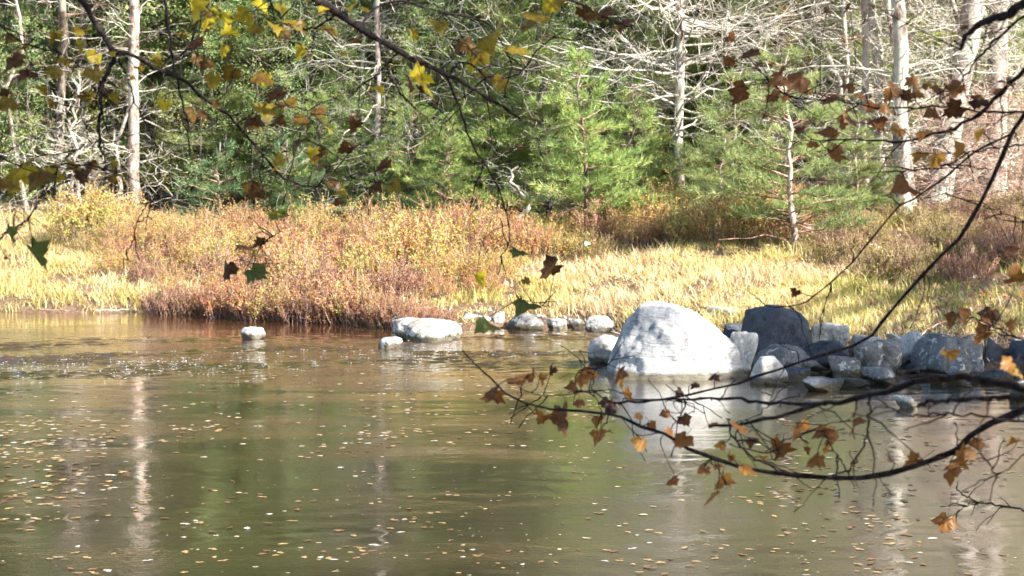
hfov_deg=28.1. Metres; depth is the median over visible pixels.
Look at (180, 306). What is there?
shrub
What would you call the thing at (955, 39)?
pine tree
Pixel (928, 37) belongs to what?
pine tree
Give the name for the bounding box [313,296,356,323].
shrub
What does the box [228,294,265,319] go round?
shrub
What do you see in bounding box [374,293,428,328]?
shrub
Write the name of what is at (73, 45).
needle tree
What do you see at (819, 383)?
rock
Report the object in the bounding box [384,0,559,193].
pine tree
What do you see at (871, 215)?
shrub
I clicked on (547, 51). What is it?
thin tree
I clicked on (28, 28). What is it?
pine tree
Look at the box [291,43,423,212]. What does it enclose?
pine tree
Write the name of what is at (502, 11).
yellow green sapling
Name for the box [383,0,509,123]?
tall leafy tree
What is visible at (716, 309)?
rock
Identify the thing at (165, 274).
shrub
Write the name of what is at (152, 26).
pine tree
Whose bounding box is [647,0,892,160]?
pine tree
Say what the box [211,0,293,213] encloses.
light green sapling
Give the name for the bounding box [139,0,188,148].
pine tree
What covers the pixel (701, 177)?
pine tree
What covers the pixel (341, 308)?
shrub
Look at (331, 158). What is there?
pine tree
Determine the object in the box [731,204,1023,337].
grass
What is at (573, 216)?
shrub
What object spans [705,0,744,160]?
golden sapling
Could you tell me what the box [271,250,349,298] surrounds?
shrub
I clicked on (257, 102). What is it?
light green sapling
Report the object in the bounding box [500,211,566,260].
shrub
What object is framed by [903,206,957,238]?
shrub
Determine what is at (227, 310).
shrub
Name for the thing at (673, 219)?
shrub
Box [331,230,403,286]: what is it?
shrub
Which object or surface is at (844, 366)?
rock
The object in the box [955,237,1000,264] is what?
shrub
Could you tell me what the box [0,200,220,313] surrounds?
grass
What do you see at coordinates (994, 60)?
thick right tree
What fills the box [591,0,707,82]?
pine tree
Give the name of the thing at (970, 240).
shrub
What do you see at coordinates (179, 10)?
tall leafy tree
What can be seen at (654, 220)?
shrub
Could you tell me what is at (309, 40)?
light green sapling
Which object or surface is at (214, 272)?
shrub
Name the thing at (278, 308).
shrub
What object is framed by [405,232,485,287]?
shrub
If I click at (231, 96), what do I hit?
pine tree
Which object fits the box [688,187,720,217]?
shrub
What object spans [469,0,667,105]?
needle tree
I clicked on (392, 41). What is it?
yellow green sapling
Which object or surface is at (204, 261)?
shrub
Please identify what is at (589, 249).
shrub
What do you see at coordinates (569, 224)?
shrub
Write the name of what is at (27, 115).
light green sapling
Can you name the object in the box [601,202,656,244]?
shrub
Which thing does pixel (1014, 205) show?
shrub
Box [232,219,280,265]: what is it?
shrub
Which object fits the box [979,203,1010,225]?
shrub
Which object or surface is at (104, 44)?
pine tree
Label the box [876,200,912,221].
shrub
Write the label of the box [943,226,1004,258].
shrub
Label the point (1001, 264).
shrub
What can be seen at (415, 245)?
shrub
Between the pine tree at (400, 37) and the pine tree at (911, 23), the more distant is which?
the pine tree at (911, 23)
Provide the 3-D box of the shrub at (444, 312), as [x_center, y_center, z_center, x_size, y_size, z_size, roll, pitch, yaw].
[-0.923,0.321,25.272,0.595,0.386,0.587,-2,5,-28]
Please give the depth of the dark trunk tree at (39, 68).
40.51 m
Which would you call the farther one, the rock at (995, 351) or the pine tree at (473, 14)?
the pine tree at (473, 14)
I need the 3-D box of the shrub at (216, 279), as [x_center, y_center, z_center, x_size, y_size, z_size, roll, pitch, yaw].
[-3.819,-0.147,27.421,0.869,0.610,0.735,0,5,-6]
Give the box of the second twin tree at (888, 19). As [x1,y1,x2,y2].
[788,0,1014,205]
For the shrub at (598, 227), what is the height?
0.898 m
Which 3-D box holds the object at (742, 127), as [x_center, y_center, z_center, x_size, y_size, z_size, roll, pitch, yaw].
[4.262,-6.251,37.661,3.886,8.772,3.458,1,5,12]
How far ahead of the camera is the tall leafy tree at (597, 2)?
36.92 m
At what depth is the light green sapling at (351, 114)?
34.22 m
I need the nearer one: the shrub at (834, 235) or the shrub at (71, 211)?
the shrub at (834, 235)
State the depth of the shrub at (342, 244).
29.67 m
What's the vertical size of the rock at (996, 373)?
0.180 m
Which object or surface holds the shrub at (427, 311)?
on the ground at (122, 308)
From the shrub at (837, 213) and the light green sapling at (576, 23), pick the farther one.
the light green sapling at (576, 23)
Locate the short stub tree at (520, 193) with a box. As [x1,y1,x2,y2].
[481,157,550,220]
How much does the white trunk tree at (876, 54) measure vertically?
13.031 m
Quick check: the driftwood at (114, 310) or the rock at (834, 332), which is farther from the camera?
the driftwood at (114, 310)
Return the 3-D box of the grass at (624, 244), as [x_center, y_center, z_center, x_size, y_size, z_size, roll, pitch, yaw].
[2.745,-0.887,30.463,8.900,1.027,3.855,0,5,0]
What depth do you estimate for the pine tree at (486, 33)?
42.10 m
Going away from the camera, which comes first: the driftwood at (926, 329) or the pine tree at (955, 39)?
the driftwood at (926, 329)
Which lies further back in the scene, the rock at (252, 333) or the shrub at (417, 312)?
the shrub at (417, 312)
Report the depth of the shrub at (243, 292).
26.23 m
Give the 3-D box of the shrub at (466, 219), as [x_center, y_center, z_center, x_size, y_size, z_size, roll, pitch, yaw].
[-0.755,-0.939,29.275,1.747,1.193,1.657,-1,5,-7]
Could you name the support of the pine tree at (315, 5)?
on the ground at (122, 308)
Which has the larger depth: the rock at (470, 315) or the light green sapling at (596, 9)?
the light green sapling at (596, 9)
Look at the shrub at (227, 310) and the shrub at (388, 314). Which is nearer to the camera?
the shrub at (388, 314)
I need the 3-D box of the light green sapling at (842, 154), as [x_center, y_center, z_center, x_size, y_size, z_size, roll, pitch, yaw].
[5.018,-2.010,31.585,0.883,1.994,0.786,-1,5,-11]
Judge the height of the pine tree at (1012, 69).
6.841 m
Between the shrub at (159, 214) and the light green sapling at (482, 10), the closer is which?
the shrub at (159, 214)
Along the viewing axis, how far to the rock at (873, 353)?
20.32 m
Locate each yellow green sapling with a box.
[67,60,124,194]
[139,84,184,212]
[354,0,447,201]
[414,22,478,198]
[466,0,550,183]
[502,4,604,105]
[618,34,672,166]
[825,1,943,102]
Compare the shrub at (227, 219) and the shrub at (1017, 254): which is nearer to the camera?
the shrub at (1017, 254)
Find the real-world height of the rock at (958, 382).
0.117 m
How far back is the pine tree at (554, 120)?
34.17 m
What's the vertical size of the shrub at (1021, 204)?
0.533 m
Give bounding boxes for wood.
[1,4,1012,58]
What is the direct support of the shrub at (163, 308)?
on the ground at (122, 308)
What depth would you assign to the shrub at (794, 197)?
30.52 m
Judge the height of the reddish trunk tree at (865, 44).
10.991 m
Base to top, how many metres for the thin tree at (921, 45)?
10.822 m
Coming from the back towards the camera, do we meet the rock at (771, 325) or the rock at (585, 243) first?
the rock at (585, 243)
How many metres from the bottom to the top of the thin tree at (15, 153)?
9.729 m
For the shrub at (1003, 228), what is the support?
on the ground at (122, 308)
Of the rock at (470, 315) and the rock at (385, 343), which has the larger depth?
the rock at (470, 315)
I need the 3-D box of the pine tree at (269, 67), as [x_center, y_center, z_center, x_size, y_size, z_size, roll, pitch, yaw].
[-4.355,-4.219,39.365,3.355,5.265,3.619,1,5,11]
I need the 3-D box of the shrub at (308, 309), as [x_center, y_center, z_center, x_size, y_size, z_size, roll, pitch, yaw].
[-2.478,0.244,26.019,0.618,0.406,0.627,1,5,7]
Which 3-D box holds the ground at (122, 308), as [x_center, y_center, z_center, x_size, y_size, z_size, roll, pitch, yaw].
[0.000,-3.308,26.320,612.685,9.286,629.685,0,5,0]
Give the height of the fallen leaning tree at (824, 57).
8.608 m
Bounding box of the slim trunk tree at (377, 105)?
[240,0,484,217]
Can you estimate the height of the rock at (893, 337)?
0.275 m
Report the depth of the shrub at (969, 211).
30.64 m
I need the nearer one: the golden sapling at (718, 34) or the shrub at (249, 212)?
the shrub at (249, 212)
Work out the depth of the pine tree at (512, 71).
41.23 m
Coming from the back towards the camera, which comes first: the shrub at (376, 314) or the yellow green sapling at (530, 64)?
the yellow green sapling at (530, 64)
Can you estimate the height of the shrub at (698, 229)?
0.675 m
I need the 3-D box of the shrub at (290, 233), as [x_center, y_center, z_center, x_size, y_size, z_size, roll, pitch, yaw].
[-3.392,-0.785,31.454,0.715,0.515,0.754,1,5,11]
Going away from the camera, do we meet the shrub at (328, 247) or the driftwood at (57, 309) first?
the driftwood at (57, 309)
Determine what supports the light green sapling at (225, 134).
on the ground at (122, 308)
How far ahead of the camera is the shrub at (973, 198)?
31.10 m
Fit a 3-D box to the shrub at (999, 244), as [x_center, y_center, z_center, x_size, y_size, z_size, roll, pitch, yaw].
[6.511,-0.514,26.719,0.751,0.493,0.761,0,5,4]
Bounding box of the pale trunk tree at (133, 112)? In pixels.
[34,0,237,211]
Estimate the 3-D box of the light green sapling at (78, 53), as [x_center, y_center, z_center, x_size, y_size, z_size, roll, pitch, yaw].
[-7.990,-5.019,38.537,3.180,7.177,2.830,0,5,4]
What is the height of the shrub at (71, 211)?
1.190 m
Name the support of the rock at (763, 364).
on the water
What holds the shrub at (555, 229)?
on the ground at (122, 308)
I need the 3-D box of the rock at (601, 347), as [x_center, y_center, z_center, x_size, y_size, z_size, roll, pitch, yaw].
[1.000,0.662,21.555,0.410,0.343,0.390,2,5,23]
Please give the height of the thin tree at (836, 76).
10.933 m
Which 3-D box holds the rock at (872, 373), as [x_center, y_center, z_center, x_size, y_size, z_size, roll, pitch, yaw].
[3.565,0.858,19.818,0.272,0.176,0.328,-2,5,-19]
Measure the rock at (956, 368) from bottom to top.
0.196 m
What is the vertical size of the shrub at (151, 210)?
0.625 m
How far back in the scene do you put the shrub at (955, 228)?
28.27 m
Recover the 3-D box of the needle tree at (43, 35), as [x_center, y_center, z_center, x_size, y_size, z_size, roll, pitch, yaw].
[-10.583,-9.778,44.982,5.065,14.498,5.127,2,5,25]
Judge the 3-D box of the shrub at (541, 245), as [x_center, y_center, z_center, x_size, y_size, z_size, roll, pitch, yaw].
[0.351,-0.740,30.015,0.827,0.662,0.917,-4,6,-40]
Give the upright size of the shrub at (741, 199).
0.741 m
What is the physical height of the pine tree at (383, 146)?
2.805 m
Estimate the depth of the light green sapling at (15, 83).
37.60 m
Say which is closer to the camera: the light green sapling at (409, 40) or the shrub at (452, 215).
the shrub at (452, 215)
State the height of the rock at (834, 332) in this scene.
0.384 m
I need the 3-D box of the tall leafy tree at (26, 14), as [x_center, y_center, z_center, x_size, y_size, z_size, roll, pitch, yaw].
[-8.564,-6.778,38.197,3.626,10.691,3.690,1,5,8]
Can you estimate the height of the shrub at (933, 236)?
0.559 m
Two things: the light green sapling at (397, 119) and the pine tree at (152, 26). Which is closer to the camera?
the light green sapling at (397, 119)
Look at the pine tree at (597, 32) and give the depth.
39.83 m
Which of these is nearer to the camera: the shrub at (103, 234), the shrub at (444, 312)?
the shrub at (444, 312)
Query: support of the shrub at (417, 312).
on the ground at (122, 308)
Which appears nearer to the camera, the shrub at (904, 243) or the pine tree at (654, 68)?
the shrub at (904, 243)
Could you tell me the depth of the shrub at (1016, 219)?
29.10 m
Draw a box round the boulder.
[605,300,747,380]
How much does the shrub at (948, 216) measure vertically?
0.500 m
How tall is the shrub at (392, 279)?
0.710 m
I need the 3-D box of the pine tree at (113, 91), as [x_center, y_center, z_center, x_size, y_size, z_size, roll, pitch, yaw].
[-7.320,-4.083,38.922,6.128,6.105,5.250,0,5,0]
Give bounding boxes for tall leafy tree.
[0,0,150,198]
[100,0,273,202]
[214,0,397,180]
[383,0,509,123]
[519,0,656,173]
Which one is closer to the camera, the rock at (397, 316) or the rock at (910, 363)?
the rock at (910, 363)
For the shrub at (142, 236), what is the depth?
31.23 m
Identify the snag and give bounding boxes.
[453,0,870,195]
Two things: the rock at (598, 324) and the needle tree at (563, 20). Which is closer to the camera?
the rock at (598, 324)
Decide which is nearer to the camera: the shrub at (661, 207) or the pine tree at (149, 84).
the shrub at (661, 207)
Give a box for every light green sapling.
[0,0,92,200]
[0,16,77,212]
[11,0,162,192]
[68,0,223,201]
[109,0,267,201]
[150,0,284,207]
[151,0,245,215]
[196,0,333,181]
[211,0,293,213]
[231,0,385,156]
[239,34,322,204]
[265,0,349,200]
[297,0,390,208]
[323,74,384,220]
[351,0,488,192]
[366,93,416,212]
[370,0,448,197]
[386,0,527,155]
[387,0,495,212]
[448,0,523,203]
[461,0,639,186]
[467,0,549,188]
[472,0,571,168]
[499,1,589,207]
[525,117,575,219]
[549,0,651,200]
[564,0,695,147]
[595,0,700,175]
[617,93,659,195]
[677,88,724,202]
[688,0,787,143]
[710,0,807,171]
[731,0,909,107]
[747,101,780,196]
[817,93,857,204]
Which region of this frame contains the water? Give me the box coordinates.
[0,311,1023,575]
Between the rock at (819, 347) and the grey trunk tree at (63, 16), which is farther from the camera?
the grey trunk tree at (63, 16)
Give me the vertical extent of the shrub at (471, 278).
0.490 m
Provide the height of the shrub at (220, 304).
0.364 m
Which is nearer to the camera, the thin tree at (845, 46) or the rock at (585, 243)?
the rock at (585, 243)
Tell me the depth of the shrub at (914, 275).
25.51 m
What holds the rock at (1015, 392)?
in the water
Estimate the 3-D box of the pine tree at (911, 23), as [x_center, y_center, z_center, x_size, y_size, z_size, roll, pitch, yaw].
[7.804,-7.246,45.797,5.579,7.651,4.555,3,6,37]
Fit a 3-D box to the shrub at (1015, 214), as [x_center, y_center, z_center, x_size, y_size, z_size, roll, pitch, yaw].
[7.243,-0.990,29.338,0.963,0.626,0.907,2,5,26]
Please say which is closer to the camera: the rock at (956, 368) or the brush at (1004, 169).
the rock at (956, 368)
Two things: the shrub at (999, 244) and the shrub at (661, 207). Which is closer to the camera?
the shrub at (999, 244)
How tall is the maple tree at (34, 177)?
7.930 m
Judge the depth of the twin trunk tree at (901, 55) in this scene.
32.17 m
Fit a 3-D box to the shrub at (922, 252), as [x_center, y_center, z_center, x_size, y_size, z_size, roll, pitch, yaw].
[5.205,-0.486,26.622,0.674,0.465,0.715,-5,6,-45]
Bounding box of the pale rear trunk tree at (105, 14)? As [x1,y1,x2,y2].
[97,5,109,159]
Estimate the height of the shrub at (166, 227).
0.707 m
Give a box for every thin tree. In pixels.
[0,0,91,213]
[11,0,173,202]
[68,0,189,205]
[142,0,233,209]
[304,0,451,206]
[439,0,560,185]
[490,0,619,190]
[746,0,888,171]
[767,0,913,183]
[779,0,890,202]
[829,0,961,177]
[882,0,1023,153]
[937,3,1023,183]
[941,0,1023,196]
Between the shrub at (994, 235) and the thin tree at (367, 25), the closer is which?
the shrub at (994, 235)
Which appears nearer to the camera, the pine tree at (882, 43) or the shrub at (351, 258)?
the shrub at (351, 258)
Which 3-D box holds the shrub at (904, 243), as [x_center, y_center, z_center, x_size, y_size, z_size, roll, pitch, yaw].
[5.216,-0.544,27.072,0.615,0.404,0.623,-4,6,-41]
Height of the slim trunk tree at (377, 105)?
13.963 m
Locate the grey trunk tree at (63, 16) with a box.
[29,0,157,217]
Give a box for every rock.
[241,327,265,339]
[378,337,402,349]
[390,314,406,328]
[393,317,461,342]
[465,313,477,318]
[493,311,504,323]
[506,313,543,329]
[546,318,567,329]
[567,318,583,328]
[583,241,591,246]
[585,315,615,332]
[588,335,617,363]
[707,306,740,317]
[723,323,741,338]
[730,331,757,374]
[741,304,812,355]
[750,344,826,371]
[750,355,788,383]
[783,365,810,381]
[802,376,843,391]
[804,340,849,367]
[810,322,849,346]
[828,355,862,377]
[834,377,869,387]
[848,334,883,353]
[854,339,903,375]
[861,366,896,384]
[886,334,901,340]
[893,395,916,409]
[899,330,921,360]
[899,355,919,372]
[911,332,983,375]
[931,374,963,385]
[947,363,972,382]
[979,369,1013,378]
[986,337,1010,362]
[1008,340,1023,371]
[1009,380,1023,400]
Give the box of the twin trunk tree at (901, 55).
[748,0,1023,214]
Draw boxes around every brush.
[0,112,218,221]
[694,0,1023,203]
[855,59,1023,222]
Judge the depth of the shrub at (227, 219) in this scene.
32.46 m
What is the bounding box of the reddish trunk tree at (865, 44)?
[772,0,921,207]
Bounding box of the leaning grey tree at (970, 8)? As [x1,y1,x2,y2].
[849,0,1023,202]
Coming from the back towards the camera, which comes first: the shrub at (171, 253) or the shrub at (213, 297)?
the shrub at (171, 253)
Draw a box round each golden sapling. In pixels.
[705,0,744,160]
[760,0,809,160]
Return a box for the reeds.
[155,296,400,328]
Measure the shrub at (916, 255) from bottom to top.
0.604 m
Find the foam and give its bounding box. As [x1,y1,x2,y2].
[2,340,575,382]
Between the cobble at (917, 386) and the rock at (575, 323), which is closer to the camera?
the cobble at (917, 386)
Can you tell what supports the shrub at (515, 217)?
on the ground at (122, 308)
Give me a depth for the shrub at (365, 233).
29.33 m
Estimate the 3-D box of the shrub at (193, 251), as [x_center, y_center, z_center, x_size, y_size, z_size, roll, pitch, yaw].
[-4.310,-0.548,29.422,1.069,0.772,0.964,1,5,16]
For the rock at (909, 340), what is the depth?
21.06 m
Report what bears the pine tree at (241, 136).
on the ground at (122, 308)
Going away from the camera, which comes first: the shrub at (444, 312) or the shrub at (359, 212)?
the shrub at (444, 312)
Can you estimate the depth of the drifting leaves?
15.68 m
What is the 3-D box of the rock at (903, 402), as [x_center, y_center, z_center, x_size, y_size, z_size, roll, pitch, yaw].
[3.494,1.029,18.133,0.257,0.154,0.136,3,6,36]
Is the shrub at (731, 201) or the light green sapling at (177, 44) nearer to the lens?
the shrub at (731, 201)
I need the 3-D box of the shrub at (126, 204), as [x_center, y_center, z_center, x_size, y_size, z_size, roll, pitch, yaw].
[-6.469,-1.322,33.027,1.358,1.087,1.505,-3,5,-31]
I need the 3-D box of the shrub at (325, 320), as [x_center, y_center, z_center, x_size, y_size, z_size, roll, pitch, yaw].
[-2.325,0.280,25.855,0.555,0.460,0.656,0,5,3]
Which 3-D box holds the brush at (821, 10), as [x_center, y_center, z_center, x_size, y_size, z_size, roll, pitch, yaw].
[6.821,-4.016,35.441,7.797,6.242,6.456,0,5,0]
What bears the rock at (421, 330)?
in the water
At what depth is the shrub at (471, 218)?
30.10 m
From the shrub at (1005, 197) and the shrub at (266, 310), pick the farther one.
the shrub at (1005, 197)
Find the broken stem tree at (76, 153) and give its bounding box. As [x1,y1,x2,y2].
[26,54,130,206]
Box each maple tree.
[0,0,633,333]
[462,0,1023,533]
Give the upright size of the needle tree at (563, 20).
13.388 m
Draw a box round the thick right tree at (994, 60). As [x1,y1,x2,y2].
[913,0,1023,194]
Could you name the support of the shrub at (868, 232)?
on the ground at (122, 308)
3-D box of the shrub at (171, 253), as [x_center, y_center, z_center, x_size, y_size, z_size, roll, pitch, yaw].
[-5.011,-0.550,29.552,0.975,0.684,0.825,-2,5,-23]
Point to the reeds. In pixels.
(285, 312)
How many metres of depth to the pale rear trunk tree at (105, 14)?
44.61 m
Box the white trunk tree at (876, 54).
[789,0,994,197]
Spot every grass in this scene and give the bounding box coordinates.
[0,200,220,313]
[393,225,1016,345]
[414,198,964,265]
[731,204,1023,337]
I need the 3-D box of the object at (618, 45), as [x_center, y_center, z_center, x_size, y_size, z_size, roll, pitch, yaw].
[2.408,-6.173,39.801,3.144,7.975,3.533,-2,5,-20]
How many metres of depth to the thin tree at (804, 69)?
35.86 m
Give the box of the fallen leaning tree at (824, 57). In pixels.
[783,0,929,169]
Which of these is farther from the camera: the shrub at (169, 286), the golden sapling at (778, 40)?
the golden sapling at (778, 40)
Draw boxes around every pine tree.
[0,0,156,191]
[0,0,165,196]
[0,0,178,188]
[0,41,74,201]
[2,0,145,82]
[4,0,265,204]
[41,0,275,181]
[46,0,366,198]
[114,0,179,155]
[120,0,310,207]
[126,0,373,199]
[127,0,433,187]
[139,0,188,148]
[170,137,269,237]
[205,0,368,189]
[212,0,415,185]
[237,0,703,222]
[247,135,326,224]
[264,0,400,121]
[265,89,370,217]
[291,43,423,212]
[304,0,498,206]
[305,1,465,129]
[322,17,424,132]
[344,74,468,222]
[370,0,545,164]
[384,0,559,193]
[393,110,496,220]
[394,40,558,219]
[419,0,466,123]
[427,0,527,108]
[435,0,696,165]
[448,0,642,222]
[458,4,591,166]
[493,3,608,189]
[509,42,678,252]
[522,1,644,135]
[565,0,876,144]
[568,71,687,208]
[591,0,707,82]
[598,11,696,180]
[612,0,746,187]
[625,0,769,148]
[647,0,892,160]
[664,67,793,197]
[673,43,879,249]
[674,125,772,214]
[708,0,921,169]
[743,0,927,129]
[745,0,923,174]
[765,1,971,130]
[811,109,908,214]
[858,1,951,94]
[883,0,1023,170]
[906,3,1015,93]
[940,9,1023,119]
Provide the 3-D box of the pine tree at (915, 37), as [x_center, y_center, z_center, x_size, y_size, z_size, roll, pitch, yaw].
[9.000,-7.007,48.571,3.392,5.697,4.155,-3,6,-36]
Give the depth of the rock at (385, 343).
22.88 m
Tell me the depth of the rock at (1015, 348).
20.87 m
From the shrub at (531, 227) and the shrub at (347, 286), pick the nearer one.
the shrub at (347, 286)
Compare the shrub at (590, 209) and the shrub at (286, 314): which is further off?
the shrub at (590, 209)
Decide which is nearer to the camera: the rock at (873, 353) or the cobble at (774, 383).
the cobble at (774, 383)
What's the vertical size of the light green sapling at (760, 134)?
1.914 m
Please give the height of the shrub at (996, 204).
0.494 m
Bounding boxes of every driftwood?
[38,308,78,312]
[96,305,134,310]
[922,317,961,334]
[992,309,1017,339]
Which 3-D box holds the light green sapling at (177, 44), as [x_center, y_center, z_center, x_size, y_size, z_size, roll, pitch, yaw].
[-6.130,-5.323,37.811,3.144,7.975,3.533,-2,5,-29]
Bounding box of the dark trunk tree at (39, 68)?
[12,0,70,187]
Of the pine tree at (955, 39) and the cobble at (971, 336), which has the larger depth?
the pine tree at (955, 39)
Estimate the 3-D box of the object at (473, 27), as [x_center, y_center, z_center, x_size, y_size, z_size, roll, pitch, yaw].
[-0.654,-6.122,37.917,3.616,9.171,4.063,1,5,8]
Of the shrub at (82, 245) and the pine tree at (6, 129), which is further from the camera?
the pine tree at (6, 129)
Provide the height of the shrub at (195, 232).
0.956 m
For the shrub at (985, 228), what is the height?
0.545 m
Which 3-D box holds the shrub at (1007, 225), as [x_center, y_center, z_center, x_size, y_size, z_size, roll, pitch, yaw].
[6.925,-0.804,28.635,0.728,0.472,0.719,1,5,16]
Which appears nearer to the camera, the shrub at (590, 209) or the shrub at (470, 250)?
the shrub at (470, 250)
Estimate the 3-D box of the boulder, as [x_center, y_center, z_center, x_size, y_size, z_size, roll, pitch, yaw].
[1.636,0.671,20.591,1.480,1.063,1.220,0,5,0]
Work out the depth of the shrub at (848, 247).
27.38 m
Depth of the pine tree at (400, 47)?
43.59 m
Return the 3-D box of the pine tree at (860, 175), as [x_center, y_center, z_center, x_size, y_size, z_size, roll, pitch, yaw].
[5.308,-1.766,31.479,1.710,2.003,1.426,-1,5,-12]
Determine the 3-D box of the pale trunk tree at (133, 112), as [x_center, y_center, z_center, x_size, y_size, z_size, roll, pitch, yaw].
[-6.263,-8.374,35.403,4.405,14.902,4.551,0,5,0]
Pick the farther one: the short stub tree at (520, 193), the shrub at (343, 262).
the short stub tree at (520, 193)
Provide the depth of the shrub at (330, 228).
31.59 m
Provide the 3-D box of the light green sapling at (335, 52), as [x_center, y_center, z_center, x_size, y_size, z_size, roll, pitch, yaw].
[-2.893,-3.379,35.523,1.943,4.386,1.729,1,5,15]
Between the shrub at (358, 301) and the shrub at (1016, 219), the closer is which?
the shrub at (358, 301)
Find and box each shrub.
[29,172,136,247]
[70,172,149,239]
[70,225,108,254]
[81,204,148,248]
[89,227,137,260]
[92,240,141,276]
[101,205,172,253]
[126,255,170,284]
[134,226,194,271]
[139,201,181,239]
[139,282,185,314]
[144,204,189,245]
[149,257,197,289]
[150,288,198,315]
[154,205,203,249]
[155,274,197,301]
[160,202,247,260]
[160,279,206,313]
[170,284,213,315]
[171,224,244,274]
[186,283,225,314]
[189,192,266,239]
[192,239,258,282]
[194,254,256,296]
[196,265,266,318]
[199,221,256,266]
[200,296,230,315]
[203,260,245,287]
[211,292,235,316]
[221,294,242,318]
[224,267,293,320]
[226,197,280,233]
[227,205,317,267]
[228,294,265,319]
[230,221,270,252]
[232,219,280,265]
[235,290,278,320]
[244,210,345,278]
[246,291,295,320]
[250,229,343,286]
[254,265,326,321]
[255,240,294,271]
[261,291,301,320]
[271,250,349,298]
[275,191,349,238]
[275,289,327,323]
[276,224,312,243]
[294,291,330,322]
[297,259,387,324]
[298,206,355,243]
[306,294,346,323]
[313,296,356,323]
[321,288,366,322]
[322,219,378,268]
[327,248,367,283]
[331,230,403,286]
[331,287,386,325]
[332,192,414,241]
[332,197,441,274]
[341,285,393,325]
[349,252,431,303]
[350,195,464,278]
[353,287,401,327]
[364,291,418,328]
[369,255,414,296]
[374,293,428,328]
[378,301,412,326]
[382,194,481,251]
[387,290,438,327]
[396,227,447,269]
[405,180,513,261]
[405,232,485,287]
[412,304,439,317]
[418,264,459,299]
[418,298,457,321]
[424,202,473,241]
[440,236,504,280]
[441,193,514,251]
[458,261,504,296]
[467,239,526,283]
[473,193,537,243]
[484,215,534,257]
[491,240,533,267]
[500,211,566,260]
[511,216,560,257]
[513,217,556,243]
[529,203,582,237]
[533,221,577,256]
[545,220,602,260]
[561,188,627,229]
[561,223,619,261]
[568,194,637,248]
[576,190,631,241]
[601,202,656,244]
[610,214,662,248]
[618,182,696,236]
[630,167,701,221]
[633,204,664,236]
[652,194,716,245]
[653,198,700,241]
[679,211,712,241]
[682,199,742,244]
[686,194,764,243]
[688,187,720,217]
[708,192,755,221]
[717,194,775,231]
[740,172,804,210]
[751,206,812,242]
[765,181,819,222]
[808,202,868,237]
[813,225,869,263]
[816,221,870,257]
[839,213,890,243]
[840,240,901,282]
[846,208,896,238]
[850,208,881,226]
[865,237,944,281]
[867,205,900,224]
[869,245,922,278]
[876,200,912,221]
[884,233,927,254]
[884,237,940,263]
[889,232,931,258]
[890,198,954,231]
[891,255,931,284]
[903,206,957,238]
[924,212,982,247]
[928,204,976,228]
[929,212,998,238]
[935,221,976,248]
[936,215,981,246]
[936,240,1001,282]
[941,196,992,227]
[942,187,1004,220]
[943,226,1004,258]
[944,211,996,239]
[947,235,998,265]
[953,230,997,251]
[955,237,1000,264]
[976,197,1017,219]
[978,222,1020,244]
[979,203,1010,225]
[980,198,1023,227]
[980,241,1020,269]
[981,215,1023,241]
[983,215,1023,238]
[986,201,1023,228]
[987,231,1020,266]
[987,231,1023,271]
[992,190,1023,210]
[1000,185,1023,209]
[1002,213,1023,232]
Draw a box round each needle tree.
[0,0,147,96]
[0,0,170,48]
[446,0,637,39]
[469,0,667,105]
[657,1,740,85]
[873,0,931,102]
[906,0,1018,130]
[927,0,1023,94]
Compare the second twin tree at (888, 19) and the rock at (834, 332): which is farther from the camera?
the second twin tree at (888, 19)
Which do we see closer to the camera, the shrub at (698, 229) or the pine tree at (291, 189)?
the shrub at (698, 229)
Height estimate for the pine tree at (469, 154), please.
3.506 m
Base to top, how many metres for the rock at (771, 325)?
0.655 m
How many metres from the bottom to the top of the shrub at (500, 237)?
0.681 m
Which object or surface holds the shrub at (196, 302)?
on the ground at (122, 308)
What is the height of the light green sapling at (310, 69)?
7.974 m
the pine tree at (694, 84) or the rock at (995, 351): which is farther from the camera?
the pine tree at (694, 84)
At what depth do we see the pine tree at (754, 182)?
28.51 m
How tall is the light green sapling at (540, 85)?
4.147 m
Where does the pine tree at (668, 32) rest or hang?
on the ground at (122, 308)
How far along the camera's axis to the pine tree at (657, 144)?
32.78 m
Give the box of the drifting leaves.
[0,366,1023,572]
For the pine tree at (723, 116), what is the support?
on the ground at (122, 308)
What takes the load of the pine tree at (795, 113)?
on the ground at (122, 308)
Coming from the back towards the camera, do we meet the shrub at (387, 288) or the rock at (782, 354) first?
the shrub at (387, 288)
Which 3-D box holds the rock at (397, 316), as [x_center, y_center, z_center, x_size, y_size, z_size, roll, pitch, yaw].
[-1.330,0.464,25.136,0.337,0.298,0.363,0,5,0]
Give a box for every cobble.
[765,381,785,385]
[908,384,922,387]
[962,334,974,339]
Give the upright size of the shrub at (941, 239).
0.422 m
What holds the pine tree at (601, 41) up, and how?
on the ground at (122, 308)
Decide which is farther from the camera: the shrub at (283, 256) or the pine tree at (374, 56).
the pine tree at (374, 56)
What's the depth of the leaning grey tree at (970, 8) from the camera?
33.19 m
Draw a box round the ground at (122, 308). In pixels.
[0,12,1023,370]
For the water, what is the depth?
15.01 m
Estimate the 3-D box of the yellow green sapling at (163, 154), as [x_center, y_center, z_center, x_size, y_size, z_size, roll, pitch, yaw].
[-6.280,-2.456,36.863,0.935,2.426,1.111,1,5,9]
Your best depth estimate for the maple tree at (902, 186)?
4.89 m
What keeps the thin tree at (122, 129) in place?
on the ground at (122, 308)

